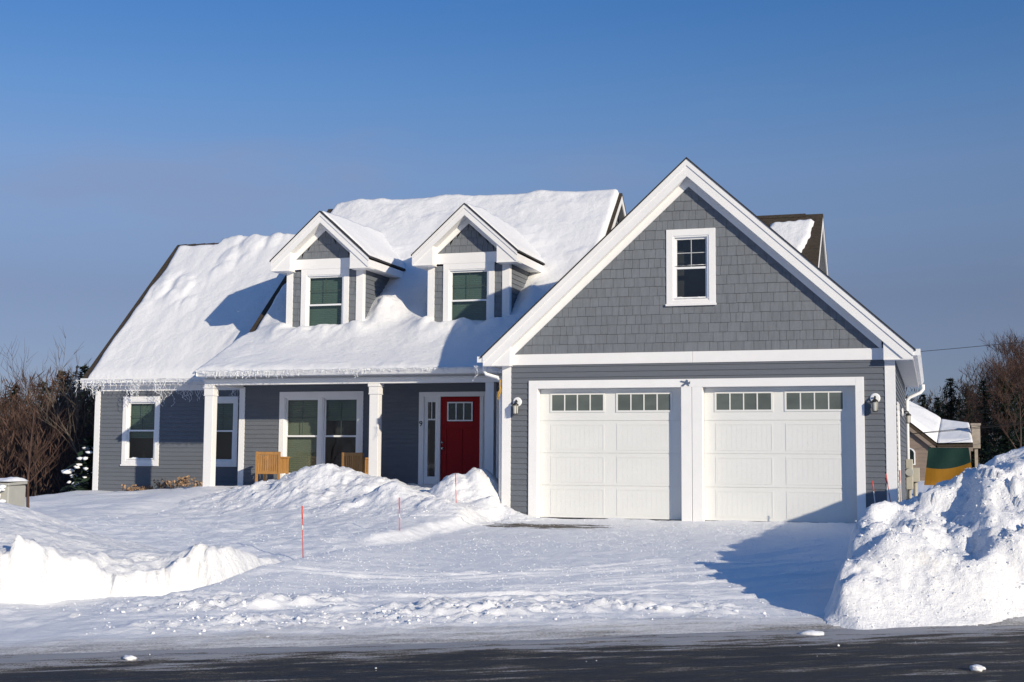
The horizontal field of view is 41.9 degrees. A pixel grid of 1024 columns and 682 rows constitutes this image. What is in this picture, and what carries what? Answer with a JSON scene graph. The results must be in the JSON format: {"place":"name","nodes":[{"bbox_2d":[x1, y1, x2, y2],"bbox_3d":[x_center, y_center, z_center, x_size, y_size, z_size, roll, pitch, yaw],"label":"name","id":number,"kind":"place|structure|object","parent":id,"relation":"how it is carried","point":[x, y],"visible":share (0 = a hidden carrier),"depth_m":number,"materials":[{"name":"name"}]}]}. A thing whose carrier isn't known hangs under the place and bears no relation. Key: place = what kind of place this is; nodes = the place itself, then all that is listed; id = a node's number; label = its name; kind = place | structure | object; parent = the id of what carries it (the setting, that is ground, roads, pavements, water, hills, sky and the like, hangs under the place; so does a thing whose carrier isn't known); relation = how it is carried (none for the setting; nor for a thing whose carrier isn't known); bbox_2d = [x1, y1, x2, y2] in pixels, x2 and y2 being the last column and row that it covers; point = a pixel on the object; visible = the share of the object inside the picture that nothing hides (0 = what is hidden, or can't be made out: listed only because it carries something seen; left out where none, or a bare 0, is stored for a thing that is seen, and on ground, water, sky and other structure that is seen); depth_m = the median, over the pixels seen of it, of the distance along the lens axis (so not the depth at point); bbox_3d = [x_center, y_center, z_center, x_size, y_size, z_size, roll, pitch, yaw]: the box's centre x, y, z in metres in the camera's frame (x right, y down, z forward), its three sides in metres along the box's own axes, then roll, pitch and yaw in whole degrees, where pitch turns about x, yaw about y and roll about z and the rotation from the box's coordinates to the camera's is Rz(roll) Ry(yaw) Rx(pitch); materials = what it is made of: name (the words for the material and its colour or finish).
{"place":"outdoors","nodes":[
{"label":"outdoors","id":0,"kind":"place"},
{"bbox_2d":[0,481,1023,654],"bbox_3d":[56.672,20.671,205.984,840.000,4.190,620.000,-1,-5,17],"label":"snow ground","id":1,"kind":"structure","parent":0,"point":[25,628],"depth_m":15.50,"materials":[{"name":"white snow"}]},
{"bbox_2d":[0,477,27,506],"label":"utility cabinet","id":2,"kind":"object","parent":1,"relation":"on","point":[13,493],"visible":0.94,"depth_m":23.74,"materials":[{"name":"beige metal"}]},
{"bbox_2d":[0,484,6,502],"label":"clinging snow","id":3,"kind":"structure","parent":2,"relation":"attached to","point":[2,486],"depth_m":23.42,"materials":[{"name":"white snow"}]},
{"bbox_2d":[0,384,38,462],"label":"bare tree","id":4,"kind":"object","parent":1,"relation":"on","point":[9,415],"visible":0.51,"depth_m":38.79,"materials":[{"name":"brown plant"}]},
{"bbox_2d":[0,384,50,456],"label":"evergreen tree","id":5,"kind":"object","parent":1,"relation":"on","point":[14,392],"visible":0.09,"depth_m":64.48,"materials":[{"name":"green plant"}]},
{"bbox_2d":[0,405,50,496],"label":"bare tree","id":6,"kind":"object","parent":1,"relation":"on","point":[28,442],"visible":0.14,"depth_m":41.66,"materials":[{"name":"brown plant"}]},
{"bbox_2d":[0,343,75,507],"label":"young tree","id":7,"kind":"object","parent":1,"relation":"on","point":[28,448],"visible":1,"depth_m":25.18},
{"bbox_2d":[10,379,67,490],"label":"evergreen tree","id":8,"kind":"object","parent":1,"relation":"on","point":[42,391],"visible":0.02,"depth_m":57.04,"materials":[{"name":"green plant"}]},
{"bbox_2d":[5,391,79,495],"bbox_3d":[-12.582,2.935,36.008,1.821,3.137,2.528,-2,-5,23],"label":"bare tree","id":9,"kind":"object","parent":1,"relation":"on","point":[37,453],"visible":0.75,"depth_m":35.85,"materials":[{"name":"brown plant"}]},
{"bbox_2d":[0,367,95,496],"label":"brush","id":10,"kind":"object","parent":1,"relation":"on","point":[49,486],"visible":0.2,"depth_m":38.10,"materials":[{"name":"brown plant"}]},
{"bbox_2d":[1,367,94,426],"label":"wood","id":11,"kind":"object","parent":1,"relation":"on","point":[31,392],"depth_m":86.01,"materials":[{"name":"brown wood"}]},
{"bbox_2d":[5,364,91,494],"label":"bare tree","id":12,"kind":"object","parent":1,"relation":"on","point":[46,398],"visible":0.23,"depth_m":44.95,"materials":[{"name":"brown plant"}]},
{"bbox_2d":[16,394,93,492],"bbox_3d":[-13.070,3.258,38.881,1.997,3.441,2.773,4,-6,-37],"label":"bare tree","id":13,"kind":"object","parent":1,"relation":"on","point":[64,466],"visible":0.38,"depth_m":39.01,"materials":[{"name":"brown plant"}]},
{"bbox_2d":[20,330,91,477],"bbox_3d":[-11.905,1.910,35.487,2.296,4.615,1.860,-2,-6,26],"label":"leaning tree","id":14,"kind":"object","parent":1,"relation":"on","point":[76,415],"visible":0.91,"depth_m":35.41,"materials":[{"name":"brown plant"}]},
{"bbox_2d":[32,370,92,434],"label":"evergreen tree","id":15,"kind":"object","parent":1,"relation":"on","point":[64,386],"visible":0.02,"depth_m":67.33,"materials":[{"name":"green plant"}]},
{"bbox_2d":[33,390,94,490],"bbox_3d":[-12.307,3.072,38.212,2.691,3.340,1.938,1,-5,-8],"label":"bare tree","id":16,"kind":"object","parent":1,"relation":"on","point":[44,402],"visible":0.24,"depth_m":37.97,"materials":[{"name":"brown plant"}]},
{"bbox_2d":[38,359,94,486],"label":"bare tree","id":17,"kind":"object","parent":1,"relation":"on","point":[70,380],"visible":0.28,"depth_m":42.34,"materials":[{"name":"brown plant"}]},
{"bbox_2d":[60,433,93,492],"bbox_3d":[-10.775,3.364,34.346,1.714,2.001,1.480,3,-6,-26],"label":"evergreen shrub","id":18,"kind":"object","parent":1,"relation":"on","point":[90,445],"visible":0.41,"depth_m":34.16,"materials":[{"name":"green plant"}]},
{"bbox_2d":[61,447,92,486],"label":"clinging snow","id":19,"kind":"structure","parent":18,"relation":"on","point":[67,471],"depth_m":34.06,"materials":[{"name":"white snow"}]},
{"bbox_2d":[66,364,94,443],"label":"evergreen tree","id":20,"kind":"object","parent":1,"relation":"on","point":[84,371],"visible":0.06,"depth_m":59.92,"materials":[{"name":"green plant"}]},
{"bbox_2d":[119,484,162,490],"bbox_3d":[-9.120,3.638,32.774,1.046,0.253,0.674,-1,-5,17],"label":"dried plant","id":21,"kind":"object","parent":1,"relation":"on","point":[131,488],"visible":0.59,"depth_m":32.67,"materials":[{"name":"beige plant"}]},
{"bbox_2d":[0,502,283,604],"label":"snow bank","id":22,"kind":"structure","parent":1,"relation":"on","point":[44,559],"depth_m":14.90,"materials":[{"name":"white snow"}]},
{"bbox_2d":[153,475,202,488],"bbox_3d":[-7.989,3.445,32.334,1.453,0.416,0.575,-2,-5,24],"label":"dried plant","id":23,"kind":"object","parent":1,"relation":"on","point":[184,479],"visible":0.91,"depth_m":32.24,"materials":[{"name":"beige plant"}]},
{"bbox_2d":[301,506,303,557],"bbox_3d":[-2.709,2.632,17.322,0.020,0.990,0.020,-3,-5,17],"label":"driveway marker","id":24,"kind":"object","parent":1,"relation":"on","point":[302,533],"visible":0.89,"depth_m":17.32,"materials":[{"name":"red plastic"}]},
{"bbox_2d":[178,463,430,513],"bbox_3d":[-4.029,3.007,27.284,5.895,1.028,3.600,-1,-5,17],"label":"snow pile","id":25,"kind":"object","parent":1,"relation":"on","point":[301,487],"visible":0.78,"depth_m":26.90,"materials":[{"name":"white snow"}]},
{"bbox_2d":[163,465,528,531],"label":"snow crumbs","id":26,"kind":"object","parent":1,"relation":"on","point":[356,502],"visible":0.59,"depth_m":25.75,"materials":[{"name":"white snow"}]},
{"bbox_2d":[399,497,399,529],"bbox_3d":[-1.758,2.853,20.901,0.020,0.810,0.020,-2,-6,17],"label":"driveway marker","id":27,"kind":"object","parent":1,"relation":"on","point":[399,513],"visible":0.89,"depth_m":20.91,"materials":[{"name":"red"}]},
{"bbox_2d":[309,481,498,524],"bbox_3d":[-1.958,3.001,24.969,3.870,0.780,3.240,-1,-5,17],"label":"snow pile","id":28,"kind":"object","parent":1,"relation":"on","point":[367,504],"visible":0.97,"depth_m":24.21,"materials":[{"name":"white snow"}]},
{"bbox_2d":[17,506,852,668],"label":"snow crumbs","id":29,"kind":"object","parent":1,"relation":"on","point":[243,602],"visible":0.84,"depth_m":15.30,"materials":[{"name":"white snow"}]},
{"bbox_2d":[428,467,544,521],"bbox_3d":[-0.437,3.479,26.279,2.960,1.987,3.400,-1,-5,17],"label":"snow pile","id":30,"kind":"object","parent":1,"relation":"on","point":[491,506],"visible":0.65,"depth_m":25.48,"materials":[{"name":"white snow"}]},
{"bbox_2d":[80,157,924,522],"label":"house","id":31,"kind":"structure","parent":1,"relation":"on","point":[782,357],"depth_m":25.25,"materials":[{"name":"grey wood"}]},
{"bbox_2d":[120,396,160,465],"bbox_3d":[-9.219,2.282,33.563,1.330,1.835,0.415,-1,-5,17],"label":"window","id":32,"kind":"structure","parent":31,"relation":"in","point":[141,418],"depth_m":33.54,"materials":[{"name":"white paint"}]},
{"bbox_2d":[74,378,239,406],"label":"icicle lights","id":33,"kind":"object","parent":31,"relation":"hanging from","point":[139,380],"visible":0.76,"depth_m":33.06,"materials":[{"name":"white"}]},
{"bbox_2d":[86,232,295,382],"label":"roof snow","id":34,"kind":"structure","parent":31,"relation":"on","point":[198,306],"depth_m":35.03,"materials":[{"name":"white snow"}]},
{"bbox_2d":[216,396,238,466],"bbox_3d":[-7.063,2.246,32.887,1.200,1.845,0.415,-1,-5,17],"label":"window","id":35,"kind":"structure","parent":31,"relation":"in","point":[227,411],"depth_m":32.86,"materials":[{"name":"white paint"}]},
{"bbox_2d":[255,452,289,481],"bbox_3d":[-5.415,2.901,30.220,0.610,0.800,0.545,-1,-5,14],"label":"porch chair","id":36,"kind":"object","parent":31,"relation":"on","point":[264,464],"visible":0.88,"depth_m":30.01,"materials":[{"name":"brown wood"}]},
{"bbox_2d":[278,391,363,477],"bbox_3d":[-4.348,2.229,30.876,2.367,2.160,0.415,-1,-5,17],"label":"window","id":37,"kind":"structure","parent":31,"relation":"in","point":[315,428],"depth_m":30.95,"materials":[{"name":"white paint"}]},
{"bbox_2d":[300,268,349,325],"bbox_3d":[-4.380,-0.880,31.475,1.230,1.628,0.167,-1,-5,17],"label":"window","id":38,"kind":"structure","parent":31,"relation":"in","point":[324,292],"depth_m":31.54,"materials":[{"name":"white paint"}]},
{"bbox_2d":[195,366,497,379],"bbox_3d":[-3.599,0.690,28.605,7.253,0.239,0.083,-1,-5,17],"label":"gutter","id":39,"kind":"object","parent":31,"relation":"attached to","point":[333,369],"visible":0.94,"depth_m":28.82,"materials":[{"name":"white"}]},
{"bbox_2d":[342,452,368,473],"bbox_3d":[-3.381,2.876,29.678,0.610,0.800,0.545,-3,-6,33],"label":"porch chair","id":40,"kind":"object","parent":31,"relation":"on","point":[358,462],"visible":0.45,"depth_m":29.45,"materials":[{"name":"brown wood"}]},
{"bbox_2d":[322,211,404,267],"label":"roof snow","id":41,"kind":"structure","parent":31,"relation":"on","point":[370,241],"depth_m":32.24,"materials":[{"name":"white snow"}]},
{"bbox_2d":[192,189,618,373],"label":"roof snow","id":42,"kind":"structure","parent":31,"relation":"on","point":[562,233],"depth_m":31.44,"materials":[{"name":"white snow"}]},
{"bbox_2d":[440,397,479,480],"bbox_3d":[-1.155,2.262,29.710,0.922,2.040,0.119,-1,-5,17],"label":"front door","id":43,"kind":"structure","parent":31,"relation":"in","point":[460,416],"depth_m":29.74,"materials":[{"name":"red paint"}]},
{"bbox_2d":[443,262,497,320],"bbox_3d":[-0.934,-0.882,30.497,1.460,1.783,0.415,-1,-5,17],"label":"window","id":44,"kind":"structure","parent":31,"relation":"in","point":[468,288],"depth_m":30.47,"materials":[{"name":"white paint"}]},
{"bbox_2d":[497,380,500,398],"bbox_3d":[-0.245,0.934,25.730,0.093,0.387,0.043,-1,-5,17],"label":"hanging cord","id":45,"kind":"object","parent":31,"relation":"hanging from","point":[498,394],"visible":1,"depth_m":25.72,"materials":[{"name":"yellow plastic"}]},
{"bbox_2d":[467,203,543,261],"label":"roof snow","id":46,"kind":"structure","parent":31,"relation":"on","point":[514,237],"depth_m":31.07,"materials":[{"name":"white snow"}]},
{"bbox_2d":[512,397,521,414],"bbox_3d":[0.076,1.236,25.510,0.180,0.335,0.192,-1,-5,17],"label":"wall lantern","id":47,"kind":"object","parent":31,"relation":"attached to","point":[517,401],"depth_m":25.46,"materials":[{"name":"white plastic"}]},
{"bbox_2d":[540,388,681,520],"bbox_3d":[1.857,2.124,25.171,2.749,2.477,0.054,-1,-5,17],"label":"garage door","id":48,"kind":"structure","parent":31,"relation":"in","point":[611,452],"depth_m":25.16,"materials":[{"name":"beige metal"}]},
{"bbox_2d":[673,297,708,298],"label":"sill snow","id":49,"kind":"structure","parent":31,"relation":"on","point":[687,298],"depth_m":24.79,"materials":[{"name":"white snow"}]},
{"bbox_2d":[665,228,721,305],"bbox_3d":[3.370,-1.318,24.976,1.168,1.560,0.415,-1,-5,17],"label":"window","id":50,"kind":"structure","parent":31,"relation":"in","point":[691,248],"depth_m":24.94,"materials":[{"name":"white paint"}]},
{"bbox_2d":[704,386,856,522],"bbox_3d":[4.846,2.060,24.235,2.713,2.477,0.054,-1,-5,17],"label":"garage door","id":51,"kind":"structure","parent":31,"relation":"in","point":[785,454],"depth_m":24.21,"materials":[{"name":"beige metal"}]},
{"bbox_2d":[870,393,879,411],"bbox_3d":[6.388,1.081,23.537,0.180,0.335,0.192,-1,-5,17],"label":"wall lantern","id":52,"kind":"object","parent":31,"relation":"attached to","point":[874,398],"depth_m":23.47,"materials":[{"name":"white metal"}]},
{"bbox_2d":[897,402,900,501],"bbox_3d":[7.279,2.265,25.157,0.035,2.200,1.040,-1,-5,17],"label":"side door","id":53,"kind":"structure","parent":31,"relation":"in","point":[898,405],"depth_m":24.74,"materials":[{"name":"white paint"}]},
{"bbox_2d":[902,408,910,423],"bbox_3d":[8.449,1.601,28.637,0.192,0.335,0.180,-1,-5,17],"label":"wall lantern","id":54,"kind":"object","parent":31,"relation":"attached to","point":[908,417],"depth_m":28.59,"materials":[{"name":"white metal"}]},
{"bbox_2d":[905,459,919,499],"bbox_3d":[9.396,3.450,31.361,0.320,1.350,1.040,-1,-5,17],"label":"electric meter","id":55,"kind":"object","parent":31,"relation":"attached to","point":[912,477],"visible":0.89,"depth_m":31.04,"materials":[{"name":"beige plastic"}]},
{"bbox_2d":[653,604,671,609],"bbox_3d":[1.498,2.654,13.314,0.212,0.069,0.108,-2,-6,25],"label":"snow clod","id":56,"kind":"object","parent":1,"relation":"on","point":[661,607],"visible":1,"depth_m":13.28,"materials":[{"name":"white snow"}]},
{"bbox_2d":[798,630,823,634],"bbox_3d":[2.781,2.743,12.440,0.270,0.117,0.198,-1,-5,17],"label":"snow clod","id":57,"kind":"object","parent":1,"relation":"on","point":[811,632],"visible":0.45,"depth_m":12.38,"materials":[{"name":"white snow"}]},
{"bbox_2d":[824,446,1023,629],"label":"snow bank","id":58,"kind":"structure","parent":1,"relation":"on","point":[990,577],"depth_m":13.88,"materials":[{"name":"white snow"}]},
{"bbox_2d":[885,473,890,501],"bbox_3d":[5.977,2.557,21.122,0.020,0.930,0.020,-9,-8,17],"label":"driveway marker","id":59,"kind":"object","parent":58,"relation":"on","point":[887,486],"visible":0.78,"depth_m":21.15,"materials":[{"name":"red plastic"}]},
{"bbox_2d":[899,470,900,501],"bbox_3d":[6.342,2.568,21.848,0.018,0.910,0.018,-4,-7,40],"label":"driveway marker","id":60,"kind":"object","parent":58,"relation":"on","point":[900,486],"visible":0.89,"depth_m":21.87,"materials":[{"name":"red"}]},
{"bbox_2d":[828,452,1023,627],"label":"snow crumbs","id":61,"kind":"object","parent":58,"relation":"on","point":[912,596],"visible":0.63,"depth_m":14.14,"materials":[{"name":"white snow"}]},
{"bbox_2d":[917,394,933,411],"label":"evergreen tree","id":62,"kind":"object","parent":1,"relation":"on","point":[923,405],"visible":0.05,"depth_m":82.62,"materials":[{"name":"green plant"}]},
{"bbox_2d":[930,397,942,416],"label":"evergreen tree","id":63,"kind":"object","parent":1,"relation":"on","point":[936,407],"visible":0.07,"depth_m":90.00,"materials":[{"name":"green plant"}]},
{"bbox_2d":[905,418,980,480],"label":"neighbor house","id":64,"kind":"structure","parent":1,"relation":"on","point":[921,443],"depth_m":52.01,"materials":[{"name":"beige wood"}]},
{"bbox_2d":[910,448,915,464],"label":"window","id":65,"kind":"structure","parent":64,"relation":"in","point":[912,453],"depth_m":51.99,"materials":[{"name":"white paint"}]},
{"bbox_2d":[905,399,940,441],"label":"roof snow","id":66,"kind":"structure","parent":64,"relation":"on","point":[924,419],"depth_m":53.30,"materials":[{"name":"white snow"}]},
{"bbox_2d":[937,419,972,442],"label":"roof snow","id":67,"kind":"structure","parent":64,"relation":"on","point":[959,435],"depth_m":52.64,"materials":[{"name":"white snow"}]},
{"bbox_2d":[924,447,971,485],"bbox_3d":[12.056,3.835,36.889,1.310,1.780,1.774,-1,-5,17],"label":"tarp shelter","id":68,"kind":"object","parent":1,"relation":"on","point":[943,463],"visible":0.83,"depth_m":36.31,"materials":[{"name":"green fabric"}]},
{"bbox_2d":[933,377,980,466],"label":"evergreen tree","id":69,"kind":"object","parent":1,"relation":"on","point":[950,409],"visible":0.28,"depth_m":85.86,"materials":[{"name":"green plant"}]},
{"bbox_2d":[905,334,1023,462],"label":"wood","id":70,"kind":"object","parent":1,"relation":"on","point":[944,400],"visible":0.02,"depth_m":105.20,"materials":[{"name":"brown plant"}]},
{"bbox_2d":[955,388,989,465],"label":"evergreen tree","id":71,"kind":"object","parent":1,"relation":"on","point":[968,410],"visible":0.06,"depth_m":91.18,"materials":[{"name":"green plant"}]},
{"bbox_2d":[957,378,1000,462],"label":"tall bare tree","id":72,"kind":"object","parent":1,"relation":"on","point":[966,390],"visible":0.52,"depth_m":86.96,"materials":[{"name":"brown plant"}]},
{"bbox_2d":[968,380,1002,467],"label":"evergreen tree","id":73,"kind":"object","parent":1,"relation":"on","point":[985,417],"visible":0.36,"depth_m":83.20,"materials":[{"name":"green plant"}]},
{"bbox_2d":[959,355,1017,456],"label":"tall bare tree","id":74,"kind":"object","parent":1,"relation":"on","point":[998,367],"visible":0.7,"depth_m":79.41,"materials":[{"name":"brown plant"}]},
{"bbox_2d":[967,344,1020,449],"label":"tall bare tree","id":75,"kind":"object","parent":1,"relation":"on","point":[983,372],"visible":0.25,"depth_m":83.86,"materials":[{"name":"brown plant"}]},
{"bbox_2d":[974,373,1018,463],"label":"evergreen tree","id":76,"kind":"object","parent":1,"relation":"on","point":[1006,438],"visible":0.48,"depth_m":79.12,"materials":[{"name":"green plant"}]},
{"bbox_2d":[978,326,1023,391],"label":"tall bare tree","id":77,"kind":"object","parent":1,"relation":"on","point":[1012,348],"visible":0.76,"depth_m":79.78,"materials":[{"name":"brown plant"}]},
{"bbox_2d":[986,348,1023,448],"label":"tall bare tree","id":78,"kind":"object","parent":1,"relation":"on","point":[1020,387],"visible":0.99,"depth_m":69.78,"materials":[{"name":"brown plant"}]},
{"bbox_2d":[986,375,1023,454],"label":"evergreen tree","id":79,"kind":"object","parent":1,"relation":"on","point":[1022,419],"visible":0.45,"depth_m":77.13,"materials":[{"name":"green plant"}]},
{"bbox_2d":[0,625,1023,681],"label":"road","id":80,"kind":"structure","parent":0,"point":[931,654],"depth_m":10.69,"materials":[{"name":"grey asphalt"}]},
{"bbox_2d":[123,655,136,659],"bbox_3d":[-3.032,2.514,10.597,0.132,0.055,0.090,-3,-6,37],"label":"snow clod","id":81,"kind":"object","parent":80,"relation":"on","point":[128,657],"visible":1,"depth_m":10.56,"materials":[{"name":"white snow"}]},
{"bbox_2d":[970,664,985,671],"bbox_3d":[3.603,2.532,10.349,0.122,0.056,0.085,-4,-7,42],"label":"snow clod","id":82,"kind":"object","parent":80,"relation":"on","point":[977,668],"visible":1,"depth_m":10.32,"materials":[{"name":"white snow"}]},
{"bbox_2d":[0,0,1023,454],"label":"sky","id":83,"kind":"structure","parent":0,"point":[132,132],"materials":[{"name":"blue"}]},
{"bbox_2d":[770,219,813,252],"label":"roof snow","id":84,"kind":"structure","parent":0,"point":[796,234],"depth_m":32.06,"materials":[{"name":"white snow"}]},
{"bbox_2d":[911,422,1021,433],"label":"overhead wire","id":85,"kind":"object","parent":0,"point":[965,428],"visible":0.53,"depth_m":45.00,"materials":[{"name":"black"}]},
{"bbox_2d":[916,423,1023,433],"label":"overhead wire","id":86,"kind":"object","parent":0,"point":[967,429],"visible":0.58,"depth_m":50.10,"materials":[{"name":"black"}]},
{"bbox_2d":[921,342,1018,351],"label":"overhead wire","id":87,"kind":"object","parent":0,"point":[973,346],"visible":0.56,"depth_m":48.67,"materials":[{"name":"black metal"}]}
]}

